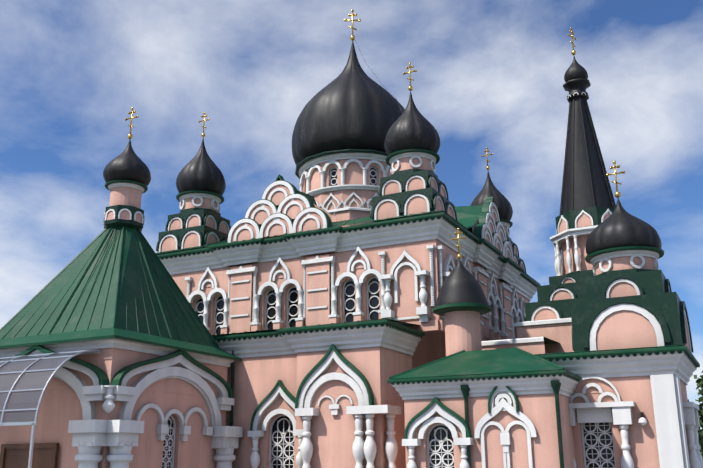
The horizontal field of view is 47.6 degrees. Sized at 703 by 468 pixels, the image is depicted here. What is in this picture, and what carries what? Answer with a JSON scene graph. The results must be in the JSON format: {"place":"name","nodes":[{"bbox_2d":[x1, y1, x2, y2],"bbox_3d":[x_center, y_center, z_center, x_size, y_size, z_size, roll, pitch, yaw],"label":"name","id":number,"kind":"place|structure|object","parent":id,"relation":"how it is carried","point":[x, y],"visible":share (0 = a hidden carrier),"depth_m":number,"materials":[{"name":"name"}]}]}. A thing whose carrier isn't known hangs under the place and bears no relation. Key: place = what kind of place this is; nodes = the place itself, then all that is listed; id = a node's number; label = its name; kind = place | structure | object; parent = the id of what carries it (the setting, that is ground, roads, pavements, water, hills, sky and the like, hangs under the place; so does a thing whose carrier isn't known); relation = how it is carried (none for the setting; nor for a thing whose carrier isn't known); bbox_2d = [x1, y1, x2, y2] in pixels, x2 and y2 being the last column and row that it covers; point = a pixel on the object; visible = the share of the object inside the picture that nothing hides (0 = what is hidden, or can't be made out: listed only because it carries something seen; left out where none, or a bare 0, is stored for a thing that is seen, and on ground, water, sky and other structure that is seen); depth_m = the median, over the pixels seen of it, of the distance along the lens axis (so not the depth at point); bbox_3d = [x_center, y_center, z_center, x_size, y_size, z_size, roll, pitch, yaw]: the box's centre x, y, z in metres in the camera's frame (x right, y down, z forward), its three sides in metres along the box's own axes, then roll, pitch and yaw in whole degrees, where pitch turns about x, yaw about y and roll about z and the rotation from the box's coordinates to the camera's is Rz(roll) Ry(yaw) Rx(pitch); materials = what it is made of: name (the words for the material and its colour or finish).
{"place":"outdoors","nodes":[
{"label":"outdoors","id":0,"kind":"place"},
{"bbox_2d":[0,157,688,467],"bbox_3d":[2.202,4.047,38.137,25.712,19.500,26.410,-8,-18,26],"label":"church walls","id":1,"kind":"structure","parent":0,"point":[332,437],"depth_m":32.04,"materials":[{"name":"pink paint"}]},
{"bbox_2d":[0,149,699,438],"bbox_3d":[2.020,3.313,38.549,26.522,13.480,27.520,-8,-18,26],"label":"green church roofs","id":2,"kind":"structure","parent":1,"relation":"on","point":[114,282],"depth_m":31.68,"materials":[{"name":"green metal"}]},
{"bbox_2d":[0,92,702,467],"bbox_3d":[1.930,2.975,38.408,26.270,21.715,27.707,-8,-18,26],"label":"white trim","id":3,"kind":"structure","parent":1,"relation":"attached to","point":[676,416],"depth_m":32.18,"materials":[{"name":"white paint"}]},
{"bbox_2d":[0,443,58,467],"bbox_3d":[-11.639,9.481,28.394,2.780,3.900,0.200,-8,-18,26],"label":"porch door","id":4,"kind":"structure","parent":3,"relation":"attached to","point":[45,455],"depth_m":28.73,"materials":[{"name":"brown wood"}]},
{"bbox_2d":[104,149,693,467],"bbox_3d":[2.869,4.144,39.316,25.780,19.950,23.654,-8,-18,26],"label":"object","id":5,"kind":"object","parent":3,"relation":"attached to","point":[587,305],"visible":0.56,"depth_m":33.74,"materials":[{"name":"green paint"}]},
{"bbox_2d":[103,40,661,306],"bbox_3d":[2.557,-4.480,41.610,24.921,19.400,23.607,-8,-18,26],"label":"onion domes","id":6,"kind":"structure","parent":1,"relation":"on","point":[352,105],"depth_m":41.60,"materials":[{"name":"black metal"}]},
{"bbox_2d":[125,10,624,258],"bbox_3d":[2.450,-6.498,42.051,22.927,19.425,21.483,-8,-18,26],"label":"crosses","id":7,"kind":"object","parent":6,"relation":"on","point":[410,88],"visible":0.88,"depth_m":39.60,"materials":[{"name":"gold metal"}]},
{"bbox_2d":[162,168,614,467],"bbox_3d":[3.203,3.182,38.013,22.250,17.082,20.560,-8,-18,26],"label":"windows","id":8,"kind":"structure","parent":1,"relation":"in","point":[350,303],"depth_m":33.13,"materials":[{"name":"black glass"}]},
{"bbox_2d":[0,0,702,452],"label":"sky","id":9,"kind":"structure","parent":0,"point":[490,74],"materials":[{"name":"blue"}]},
{"bbox_2d":[354,38,643,417],"bbox_3d":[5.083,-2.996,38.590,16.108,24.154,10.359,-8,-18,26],"label":"church downpipes","id":10,"kind":"object","parent":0,"point":[642,414],"visible":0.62,"depth_m":45.87,"materials":[{"name":"black metal"}]},
{"label":"ground","id":11,"kind":"structure","parent":0,"visible":0},
{"bbox_2d":[0,349,101,467],"bbox_3d":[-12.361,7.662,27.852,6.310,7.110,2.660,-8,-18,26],"label":"canopy frame","id":12,"kind":"object","parent":11,"relation":"on","point":[34,424],"visible":0.96,"depth_m":26.83,"materials":[{"name":"white metal"}]},
{"bbox_2d":[0,351,98,422],"bbox_3d":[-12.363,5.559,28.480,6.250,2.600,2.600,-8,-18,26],"label":"canopy panels","id":13,"kind":"object","parent":12,"relation":"on","point":[27,399],"visible":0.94,"depth_m":26.81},
{"bbox_3d":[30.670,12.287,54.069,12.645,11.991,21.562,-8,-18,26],"label":"bark","id":14,"kind":"object","parent":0,"visible":0},
{"bbox_2d":[688,371,702,456],"bbox_3d":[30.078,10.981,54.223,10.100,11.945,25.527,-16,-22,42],"label":"tree","id":15,"kind":"object","parent":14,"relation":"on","point":[699,381],"visible":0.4,"depth_m":48.60,"materials":[{"name":"green plant"}]}
]}

